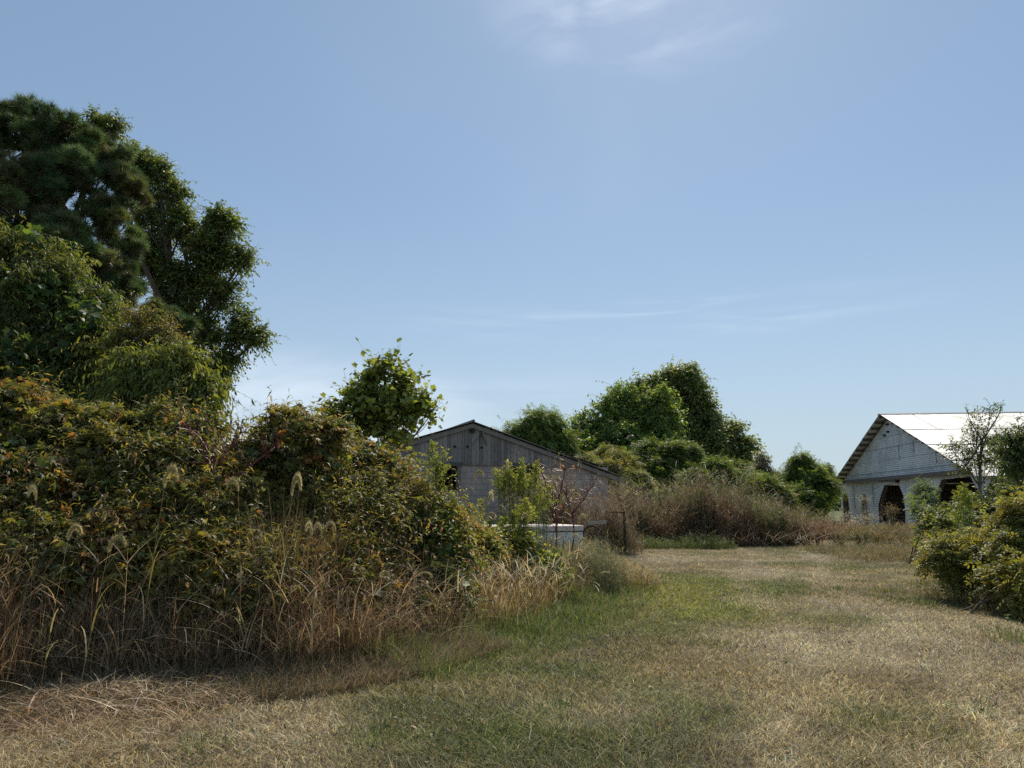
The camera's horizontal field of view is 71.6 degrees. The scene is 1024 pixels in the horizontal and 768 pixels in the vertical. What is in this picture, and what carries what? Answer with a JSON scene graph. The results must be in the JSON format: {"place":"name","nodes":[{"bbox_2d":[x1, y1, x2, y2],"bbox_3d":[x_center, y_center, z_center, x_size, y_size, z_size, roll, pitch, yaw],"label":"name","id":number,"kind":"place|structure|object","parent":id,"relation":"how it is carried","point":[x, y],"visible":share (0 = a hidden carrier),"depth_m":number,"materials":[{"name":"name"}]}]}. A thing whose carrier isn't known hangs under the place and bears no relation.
{"place":"outdoors","nodes":[
{"label":"outdoors","id":0,"kind":"place"},
{"bbox_2d":[0,507,1023,767],"bbox_3d":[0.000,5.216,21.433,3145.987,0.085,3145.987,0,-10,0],"label":"ground","id":1,"kind":"structure","parent":0,"point":[708,565],"depth_m":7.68,"materials":[{"name":"plant"}]},
{"bbox_2d":[3,482,59,634],"bbox_3d":[-4.060,1.726,5.960,0.518,1.798,0.343,0,-10,0],"label":"foxtail","id":2,"kind":"object","parent":1,"relation":"on","point":[32,487],"visible":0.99,"depth_m":6.21,"materials":[{"name":"plant"}]},
{"bbox_2d":[24,523,83,695],"bbox_3d":[-3.562,1.813,5.522,0.363,1.466,0.401,0,-10,-2],"label":"foxtail","id":3,"kind":"object","parent":1,"relation":"on","point":[76,526],"visible":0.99,"depth_m":5.72,"materials":[{"name":"plant"}]},
{"bbox_2d":[0,359,109,480],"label":"thicket shrub","id":4,"kind":"object","parent":1,"relation":"on","point":[18,424],"visible":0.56,"depth_m":8.28,"materials":[{"name":"green plant"}]},
{"bbox_2d":[0,501,117,644],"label":"thicket shrub","id":5,"kind":"object","parent":1,"relation":"on","point":[56,566],"visible":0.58,"depth_m":6.53,"materials":[{"name":"green plant"}]},
{"bbox_2d":[0,433,120,623],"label":"thicket shrub","id":6,"kind":"object","parent":1,"relation":"on","point":[18,478],"visible":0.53,"depth_m":7.23,"materials":[{"name":"green plant"}]},
{"bbox_2d":[0,214,149,414],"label":"vine draped tree","id":7,"kind":"object","parent":1,"relation":"on","point":[56,318],"visible":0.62,"depth_m":13.41,"materials":[{"name":"green plant"}]},
{"bbox_2d":[0,92,204,340],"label":"pine tree","id":8,"kind":"object","parent":1,"relation":"on","point":[38,187],"visible":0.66,"depth_m":20.54,"materials":[{"name":"green plant"}]},
{"bbox_2d":[28,391,178,617],"bbox_3d":[-4.599,1.517,8.201,1.890,2.996,2.456,3,-10,-19],"label":"thicket shrub","id":9,"kind":"object","parent":1,"relation":"on","point":[97,435],"visible":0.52,"depth_m":7.93,"materials":[{"name":"green plant"}]},
{"bbox_2d":[78,532,131,693],"bbox_3d":[-3.243,1.871,5.667,0.291,1.369,0.937,8,-12,-40],"label":"foxtail","id":10,"kind":"object","parent":1,"relation":"on","point":[117,538],"visible":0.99,"depth_m":5.70,"materials":[{"name":"plant"}]},
{"bbox_2d":[22,470,217,635],"bbox_3d":[-3.841,1.819,7.088,1.689,2.063,1.816,5,-11,-28],"label":"thicket shrub","id":11,"kind":"object","parent":1,"relation":"on","point":[104,526],"visible":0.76,"depth_m":6.79,"materials":[{"name":"green plant"}]},
{"bbox_2d":[84,300,195,408],"bbox_3d":[-6.696,1.140,12.871,2.130,5.543,2.168,5,-11,-30],"label":"brownish sapling","id":12,"kind":"object","parent":1,"relation":"on","point":[139,326],"visible":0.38,"depth_m":13.14,"materials":[{"name":"green plant"}]},
{"bbox_2d":[0,665,291,767],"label":"trampled straw","id":13,"kind":"object","parent":1,"relation":"on","point":[59,714],"visible":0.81,"depth_m":5.18,"materials":[{"name":"beige plant"}]},
{"bbox_2d":[137,462,182,664],"bbox_3d":[-3.080,1.653,6.221,0.259,1.974,0.836,8,-12,-40],"label":"foxtail","id":14,"kind":"object","parent":1,"relation":"on","point":[171,468],"visible":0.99,"depth_m":6.26,"materials":[{"name":"plant"}]},
{"bbox_2d":[81,380,246,494],"bbox_3d":[-4.020,1.422,8.324,2.004,3.244,2.158,6,-11,-31],"label":"thicket shrub","id":15,"kind":"object","parent":1,"relation":"on","point":[172,442],"visible":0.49,"depth_m":8.17,"materials":[{"name":"green plant"}]},
{"bbox_2d":[74,331,260,441],"bbox_3d":[-5.539,1.349,11.249,2.944,4.587,2.071,-4,-10,22],"label":"peach tree","id":16,"kind":"object","parent":1,"relation":"on","point":[139,374],"visible":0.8,"depth_m":11.29,"materials":[{"name":"green plant"}]},
{"bbox_2d":[80,104,286,427],"bbox_3d":[-13.142,-2.659,27.820,9.582,17.988,3.665,0,-10,0],"label":"pecan tree","id":17,"kind":"object","parent":1,"relation":"on","point":[186,286],"visible":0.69,"depth_m":27.82,"materials":[{"name":"green plant"}]},
{"bbox_2d":[105,431,292,633],"bbox_3d":[-3.221,1.695,7.485,1.889,2.457,2.152,4,-10,-24],"label":"thicket shrub","id":18,"kind":"object","parent":1,"relation":"on","point":[188,490],"visible":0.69,"depth_m":7.32,"materials":[{"name":"green plant"}]},
{"bbox_2d":[170,721,237,754],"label":"grass tuft","id":19,"kind":"object","parent":1,"relation":"on","point":[200,737],"visible":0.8,"depth_m":4.64,"materials":[{"name":"beige plant"}]},
{"bbox_2d":[168,396,290,490],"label":"pokeweed","id":20,"kind":"object","parent":1,"relation":"on","point":[217,451],"visible":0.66,"depth_m":8.07,"materials":[{"name":"plant"}]},
{"bbox_2d":[223,477,241,663],"bbox_3d":[-2.537,1.739,6.370,0.375,1.826,0.762,0,-10,2],"label":"foxtail","id":21,"kind":"object","parent":1,"relation":"on","point":[234,480],"visible":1,"depth_m":6.45,"materials":[{"name":"plant"}]},
{"bbox_2d":[146,518,322,650],"bbox_3d":[-2.684,2.071,6.922,1.594,1.518,1.696,0,-10,0],"label":"thicket shrub","id":22,"kind":"object","parent":1,"relation":"on","point":[214,586],"visible":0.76,"depth_m":6.71,"materials":[{"name":"green plant"}]},
{"bbox_2d":[0,486,509,700],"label":"tall dry grass","id":23,"kind":"structure","parent":1,"relation":"on","point":[15,655],"depth_m":6.40,"materials":[{"name":"plant"}]},
{"bbox_2d":[0,613,514,727],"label":"brown grass","id":24,"kind":"structure","parent":1,"relation":"on","point":[303,680],"depth_m":6.03,"materials":[{"name":"plant"}]},
{"bbox_2d":[252,472,301,669],"bbox_3d":[-1.998,1.694,6.243,0.243,1.874,0.784,-5,-11,29],"label":"foxtail","id":25,"kind":"object","parent":1,"relation":"on","point":[297,477],"visible":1,"depth_m":6.36,"materials":[{"name":"plant"}]},
{"bbox_2d":[205,385,367,510],"bbox_3d":[-2.739,1.586,8.895,2.155,3.133,1.494,8,-12,-39],"label":"thicket shrub","id":26,"kind":"object","parent":1,"relation":"on","point":[282,420],"visible":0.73,"depth_m":8.72,"materials":[{"name":"green plant"}]},
{"bbox_2d":[233,417,374,548],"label":"thicket shrub","id":27,"kind":"object","parent":1,"relation":"on","point":[312,491],"visible":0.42,"depth_m":8.32,"materials":[{"name":"green plant"}]},
{"bbox_2d":[305,519,332,662],"bbox_3d":[-1.759,1.945,6.423,0.298,1.437,0.329,-6,-11,30],"label":"foxtail","id":28,"kind":"object","parent":1,"relation":"on","point":[308,524],"visible":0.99,"depth_m":6.35,"materials":[{"name":"plant"}]},
{"bbox_2d":[234,504,417,631],"bbox_3d":[-2.095,2.143,7.734,2.185,1.667,1.564,3,-10,-20],"label":"thicket shrub","id":29,"kind":"object","parent":1,"relation":"on","point":[363,558],"visible":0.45,"depth_m":7.62,"materials":[{"name":"green plant"}]},
{"bbox_2d":[320,521,339,674],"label":"foxtail","id":30,"kind":"object","parent":1,"relation":"on","point":[330,523],"visible":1,"depth_m":6.33,"materials":[{"name":"plant"}]},
{"bbox_2d":[313,522,352,655],"bbox_3d":[-1.664,1.931,6.276,0.511,1.421,0.338,-2,-10,9],"label":"foxtail","id":31,"kind":"object","parent":1,"relation":"on","point":[317,525],"visible":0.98,"depth_m":6.46,"materials":[{"name":"plant"}]},
{"bbox_2d":[300,458,434,609],"bbox_3d":[-1.847,2.004,8.582,1.938,2.217,1.824,0,-10,0],"label":"thicket shrub","id":32,"kind":"object","parent":1,"relation":"on","point":[383,523],"visible":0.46,"depth_m":8.52,"materials":[{"name":"green plant"}]},
{"bbox_2d":[311,429,435,553],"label":"thicket shrub","id":33,"kind":"object","parent":1,"relation":"on","point":[382,453],"visible":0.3,"depth_m":9.49,"materials":[{"name":"green plant"}]},
{"bbox_2d":[336,712,412,748],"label":"grass tuft","id":34,"kind":"object","parent":1,"relation":"on","point":[380,730],"visible":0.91,"depth_m":4.80,"materials":[{"name":"green plant"}]},
{"bbox_2d":[309,337,447,460],"bbox_3d":[-3.316,1.741,16.900,3.543,5.700,2.070,0,-10,0],"label":"tulip tree","id":35,"kind":"object","parent":1,"relation":"on","point":[379,410],"visible":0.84,"depth_m":16.93,"materials":[{"name":"green plant"}]},
{"bbox_2d":[377,477,493,634],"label":"thicket shrub","id":36,"kind":"object","parent":1,"relation":"on","point":[441,552],"visible":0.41,"depth_m":8.87,"materials":[{"name":"green plant"}]},
{"bbox_2d":[416,439,456,501],"bbox_3d":[-1.098,2.000,9.702,0.530,2.503,0.576,-4,-10,20],"label":"goldenrod","id":37,"kind":"object","parent":1,"relation":"on","point":[443,469],"visible":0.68,"depth_m":9.83,"materials":[{"name":"green plant"}]},
{"bbox_2d":[385,451,507,585],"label":"thicket shrub","id":38,"kind":"object","parent":1,"relation":"on","point":[448,509],"visible":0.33,"depth_m":9.59,"materials":[{"name":"green plant"}]},
{"bbox_2d":[459,497,509,529],"bbox_3d":[-0.498,2.809,12.135,1.057,1.748,0.483,3,-10,-15],"label":"goldenrod","id":39,"kind":"object","parent":1,"relation":"on","point":[490,522],"visible":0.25,"depth_m":12.21,"materials":[{"name":"green plant"}]},
{"bbox_2d":[331,570,656,685],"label":"green grass","id":40,"kind":"structure","parent":1,"relation":"on","point":[568,612],"depth_m":8.65,"materials":[{"name":"green plant"}]},
{"bbox_2d":[399,537,604,633],"bbox_3d":[-0.367,3.200,12.536,4.161,1.070,9.391,-3,-10,18],"label":"foxtail stand","id":41,"kind":"object","parent":1,"relation":"on","point":[505,591],"visible":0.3,"depth_m":10.08,"materials":[{"name":"plant"}]},
{"bbox_2d":[490,467,515,526],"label":"goldenrod","id":42,"kind":"object","parent":1,"relation":"on","point":[497,478],"visible":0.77,"depth_m":12.81,"materials":[{"name":"green plant"}]},
{"bbox_2d":[388,419,622,525],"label":"grey barn","id":43,"kind":"structure","parent":1,"relation":"on","point":[473,445],"depth_m":25.11,"materials":[{"name":"weathered wood boards"},{"name":"concrete block"},{"name":"sheet metal"}]},
{"bbox_2d":[432,462,462,490],"bbox_3d":[-2.249,3.205,24.567,1.080,1.000,0.255,4,-10,-21],"label":"window","id":44,"kind":"structure","parent":43,"relation":"in","point":[459,464],"depth_m":24.60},
{"bbox_2d":[465,512,555,586],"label":"thicket shrub","id":45,"kind":"object","parent":1,"relation":"on","point":[517,541],"visible":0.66,"depth_m":11.09,"materials":[{"name":"green plant"}]},
{"bbox_2d":[497,456,536,532],"bbox_3d":[0.095,2.546,12.780,0.736,2.455,0.538,-6,-11,30],"label":"goldenrod","id":46,"kind":"object","parent":1,"relation":"on","point":[520,476],"visible":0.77,"depth_m":12.83,"materials":[{"name":"green plant"}]},
{"bbox_2d":[495,503,539,584],"bbox_3d":[0.074,2.766,11.649,0.765,1.653,0.546,0,-10,0],"label":"goldenrod","id":47,"kind":"object","parent":1,"relation":"on","point":[514,515],"visible":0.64,"depth_m":11.76,"materials":[{"name":"green plant"}]},
{"bbox_2d":[509,497,538,555],"bbox_3d":[0.202,2.767,11.906,0.646,1.730,0.727,6,-11,-31],"label":"goldenrod","id":48,"kind":"object","parent":1,"relation":"on","point":[523,508],"visible":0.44,"depth_m":11.89,"materials":[{"name":"green plant"}]},
{"bbox_2d":[514,459,547,549],"bbox_3d":[0.350,2.606,13.087,0.746,2.440,0.449,4,-10,-23],"label":"goldenrod","id":49,"kind":"object","parent":1,"relation":"on","point":[536,466],"visible":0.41,"depth_m":13.18,"materials":[{"name":"green plant"}]},
{"bbox_2d":[483,524,582,555],"bbox_3d":[0.326,3.425,14.730,1.974,0.975,1.325,4,-10,-24],"label":"chest freezer","id":50,"kind":"object","parent":1,"relation":"on","point":[578,530],"visible":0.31,"depth_m":14.45,"materials":[{"name":"white metal"}]},
{"bbox_2d":[491,403,589,457],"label":"round tree","id":51,"kind":"object","parent":1,"relation":"on","point":[547,429],"visible":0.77,"depth_m":41.24,"materials":[{"name":"green plant"}]},
{"bbox_2d":[529,483,559,551],"bbox_3d":[0.557,2.747,12.563,0.598,1.982,0.483,8,-12,-40],"label":"goldenrod","id":52,"kind":"object","parent":1,"relation":"on","point":[541,503],"visible":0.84,"depth_m":12.65,"materials":[{"name":"green plant"}]},
{"bbox_2d":[531,466,565,524],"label":"seeding weed","id":53,"kind":"object","parent":1,"relation":"on","point":[545,521],"visible":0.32,"depth_m":15.26,"materials":[{"name":"green plant"}]},
{"bbox_2d":[520,544,582,598],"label":"thicket shrub","id":54,"kind":"object","parent":1,"relation":"on","point":[544,557],"visible":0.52,"depth_m":11.66,"materials":[{"name":"green plant"}]},
{"bbox_2d":[529,689,590,720],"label":"grass tuft","id":55,"kind":"object","parent":1,"relation":"on","point":[561,704],"visible":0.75,"depth_m":5.40,"materials":[{"name":"green plant"}]},
{"bbox_2d":[534,451,602,549],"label":"pokeweed","id":56,"kind":"object","parent":1,"relation":"on","point":[555,519],"visible":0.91,"depth_m":13.50,"materials":[{"name":"plant"}]},
{"bbox_2d":[482,447,657,555],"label":"dead weeds","id":57,"kind":"object","parent":1,"relation":"on","point":[615,526],"visible":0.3,"depth_m":22.79,"materials":[{"name":"plant"}]},
{"bbox_2d":[507,520,637,593],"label":"feathery weeds","id":58,"kind":"object","parent":1,"relation":"on","point":[607,578],"visible":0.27,"depth_m":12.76,"materials":[{"name":"green plant"}]},
{"bbox_2d":[582,480,629,554],"bbox_3d":[2.898,4.107,21.605,0.640,2.442,2.773,-5,-11,27],"label":"farm implement","id":59,"kind":"object","parent":1,"relation":"on","point":[599,522],"visible":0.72,"depth_m":20.93,"materials":[{"name":"metal"}]},
{"bbox_2d":[566,377,666,456],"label":"vine smothered tree","id":60,"kind":"object","parent":1,"relation":"on","point":[616,423],"visible":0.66,"depth_m":44.79,"materials":[{"name":"green plant"}]},
{"bbox_2d":[576,440,663,503],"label":"weedy bush","id":61,"kind":"object","parent":1,"relation":"on","point":[611,458],"visible":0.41,"depth_m":34.48,"materials":[{"name":"green plant"}]},
{"bbox_2d":[597,550,682,590],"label":"rough grass","id":62,"kind":"structure","parent":1,"relation":"on","point":[649,587],"depth_m":13.26,"materials":[{"name":"green plant"}]},
{"bbox_2d":[613,556,670,586],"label":"bleached grass","id":63,"kind":"structure","parent":1,"relation":"on","point":[639,570],"depth_m":14.28,"materials":[{"name":"plant"}]},
{"bbox_2d":[623,711,687,740],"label":"grass tuft","id":64,"kind":"object","parent":1,"relation":"on","point":[654,725],"visible":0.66,"depth_m":4.96,"materials":[{"name":"green plant"}]},
{"bbox_2d":[628,379,689,441],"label":"vine column","id":65,"kind":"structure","parent":1,"relation":"on","point":[661,397],"depth_m":44.62,"materials":[{"name":"green plant"}]},
{"bbox_2d":[620,431,717,497],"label":"bush","id":66,"kind":"object","parent":1,"relation":"on","point":[659,459],"visible":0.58,"depth_m":38.11,"materials":[{"name":"green plant"}]},
{"bbox_2d":[608,471,770,511],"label":"green johnsongrass","id":67,"kind":"object","parent":1,"relation":"on","point":[695,490],"depth_m":33.93,"materials":[{"name":"green plant"}]},
{"bbox_2d":[621,359,766,473],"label":"walnut tree","id":68,"kind":"object","parent":1,"relation":"on","point":[711,432],"visible":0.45,"depth_m":57.33,"materials":[{"name":"green plant"}]},
{"bbox_2d":[608,449,808,545],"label":"mixed tall weeds","id":69,"kind":"object","parent":1,"relation":"on","point":[778,514],"visible":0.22,"depth_m":28.28,"materials":[{"name":"brown plant"}]},
{"bbox_2d":[608,464,832,546],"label":"dead johnsongrass","id":70,"kind":"object","parent":1,"relation":"on","point":[726,512],"visible":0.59,"depth_m":27.57,"materials":[{"name":"plant"}]},
{"bbox_2d":[673,448,801,511],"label":"bush","id":71,"kind":"object","parent":1,"relation":"on","point":[718,465],"visible":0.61,"depth_m":36.45,"materials":[{"name":"green plant"}]},
{"bbox_2d":[679,525,831,545],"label":"broken stalks","id":72,"kind":"object","parent":1,"relation":"on","point":[766,537],"visible":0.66,"depth_m":26.42,"materials":[{"name":"plant"}]},
{"bbox_2d":[748,449,780,475],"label":"grey dying tree","id":73,"kind":"object","parent":1,"relation":"on","point":[762,464],"visible":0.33,"depth_m":51.51,"materials":[{"name":"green plant"}]},
{"bbox_2d":[774,443,847,518],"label":"black locust","id":74,"kind":"object","parent":1,"relation":"on","point":[807,475],"visible":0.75,"depth_m":45.99,"materials":[{"name":"green plant"}]},
{"bbox_2d":[785,500,846,527],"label":"field weeds","id":75,"kind":"object","parent":1,"relation":"on","point":[807,512],"visible":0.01,"depth_m":38.32,"materials":[{"name":"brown plant"}]},
{"bbox_2d":[816,461,840,521],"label":"tree","id":76,"kind":"object","parent":1,"relation":"on","point":[830,469],"visible":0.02,"depth_m":64.88,"materials":[{"name":"green plant"}]},
{"bbox_2d":[818,523,854,545],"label":"seeding weed","id":77,"kind":"object","parent":1,"relation":"on","point":[842,538],"visible":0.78,"depth_m":26.87,"materials":[{"name":"brown plant"}]},
{"bbox_2d":[801,516,875,539],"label":"dry grass","id":78,"kind":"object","parent":1,"relation":"on","point":[827,528],"visible":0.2,"depth_m":32.12,"materials":[{"name":"plant"}]},
{"bbox_2d":[840,524,880,545],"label":"seeding weed","id":79,"kind":"object","parent":1,"relation":"on","point":[858,536],"visible":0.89,"depth_m":26.41,"materials":[{"name":"brown plant"}]},
{"bbox_2d":[795,535,932,562],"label":"lawn edge weeds","id":80,"kind":"object","parent":1,"relation":"on","point":[896,549],"visible":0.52,"depth_m":21.77,"materials":[{"name":"brown plant"}]},
{"bbox_2d":[858,492,870,529],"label":"seeding weed","id":81,"kind":"object","parent":1,"relation":"on","point":[862,500],"visible":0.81,"depth_m":36.42,"materials":[{"name":"green plant"}]},
{"bbox_2d":[826,701,909,732],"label":"grass tuft","id":82,"kind":"object","parent":1,"relation":"on","point":[869,720],"visible":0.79,"depth_m":5.15,"materials":[{"name":"plant"}]},
{"bbox_2d":[869,585,907,593],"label":"grass tuft","id":83,"kind":"object","parent":1,"relation":"on","point":[891,590],"visible":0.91,"depth_m":12.88,"materials":[{"name":"green plant"}]},
{"bbox_2d":[879,499,909,528],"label":"mullein stalk","id":84,"kind":"object","parent":1,"relation":"on","point":[890,516],"visible":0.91,"depth_m":29.46,"materials":[{"name":"brown plant"}]},
{"bbox_2d":[831,519,977,547],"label":"dry grass","id":85,"kind":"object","parent":1,"relation":"on","point":[887,532],"visible":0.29,"depth_m":27.85,"materials":[{"name":"brown plant"}]},
{"bbox_2d":[903,473,941,563],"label":"roadside bush","id":86,"kind":"object","parent":1,"relation":"on","point":[918,499],"visible":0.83,"depth_m":19.26,"materials":[{"name":"green plant"}]},
{"bbox_2d":[833,411,1023,527],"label":"metal barn","id":87,"kind":"structure","parent":1,"relation":"on","point":[893,455],"depth_m":41.02,"materials":[{"name":"metal"}]},
{"bbox_2d":[879,485,905,525],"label":"doorway","id":88,"kind":"structure","parent":87,"relation":"in","point":[883,497],"depth_m":44.41,"materials":[{"name":"black"}]},
{"bbox_2d":[934,476,984,508],"bbox_3d":[23.489,6.236,36.223,3.340,3.076,1.900,-1,-10,7],"label":"doorway","id":89,"kind":"structure","parent":87,"relation":"in","point":[943,482],"depth_m":37.29,"materials":[{"name":"black"}]},
{"bbox_2d":[899,720,993,755],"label":"grass tuft","id":90,"kind":"object","parent":1,"relation":"on","point":[950,734],"visible":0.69,"depth_m":4.78,"materials":[{"name":"plant"}]},
{"bbox_2d":[908,486,989,546],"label":"roadside bush","id":91,"kind":"object","parent":1,"relation":"on","point":[937,517],"visible":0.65,"depth_m":16.10,"materials":[{"name":"green plant"}]},
{"bbox_2d":[907,520,1002,599],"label":"roadside bush","id":92,"kind":"object","parent":1,"relation":"on","point":[949,555],"visible":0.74,"depth_m":11.86,"materials":[{"name":"green plant"}]},
{"bbox_2d":[898,574,1023,622],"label":"grass","id":93,"kind":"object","parent":1,"relation":"on","point":[974,600],"visible":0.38,"depth_m":11.48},
{"bbox_2d":[947,482,982,538],"bbox_3d":[9.431,3.065,14.711,0.572,2.079,0.716,4,-11,-25],"label":"goldenrod","id":94,"kind":"object","parent":1,"relation":"on","point":[965,499],"visible":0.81,"depth_m":14.81,"materials":[{"name":"green plant"}]},
{"bbox_2d":[935,397,1009,528],"bbox_3d":[12.411,2.593,18.755,2.230,4.582,1.362,0,-10,0],"label":"willow oak","id":95,"kind":"object","parent":1,"relation":"on","point":[980,456],"visible":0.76,"depth_m":18.92,"materials":[{"name":"grey plant"}]},
{"bbox_2d":[935,694,1011,719],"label":"grass tuft","id":96,"kind":"object","parent":1,"relation":"on","point":[976,706],"visible":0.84,"depth_m":5.49,"materials":[{"name":"plant"}]},
{"bbox_2d":[960,524,1023,621],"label":"roadside bush","id":97,"kind":"object","parent":1,"relation":"on","point":[1003,575],"visible":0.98,"depth_m":10.57,"materials":[{"name":"green plant"}]},
{"bbox_2d":[963,481,1023,603],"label":"roadside bush","id":98,"kind":"object","parent":1,"relation":"on","point":[1011,514],"visible":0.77,"depth_m":11.40,"materials":[{"name":"green plant"}]},
{"bbox_2d":[965,472,1023,531],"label":"roadside bush","id":99,"kind":"object","parent":1,"relation":"on","point":[991,490],"visible":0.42,"depth_m":16.66,"materials":[{"name":"green plant"}]},
{"bbox_2d":[966,413,1023,495],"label":"hackberry tree","id":100,"kind":"object","parent":1,"relation":"on","point":[1013,458],"visible":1,"depth_m":15.91,"materials":[{"name":"green plant"}]},
{"bbox_2d":[979,622,1023,644],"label":"grass tuft","id":101,"kind":"object","parent":1,"relation":"on","point":[1011,636],"visible":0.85,"depth_m":8.40,"materials":[{"name":"green plant"}]},
{"bbox_2d":[0,0,1023,498],"label":"sky","id":102,"kind":"structure","parent":0,"point":[815,206],"materials":[{"name":"blue"}]},
{"bbox_2d":[621,531,737,549],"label":"rank green grass","id":103,"kind":"structure","parent":0,"point":[698,542],"depth_m":25.37,"materials":[{"name":"green plant"}]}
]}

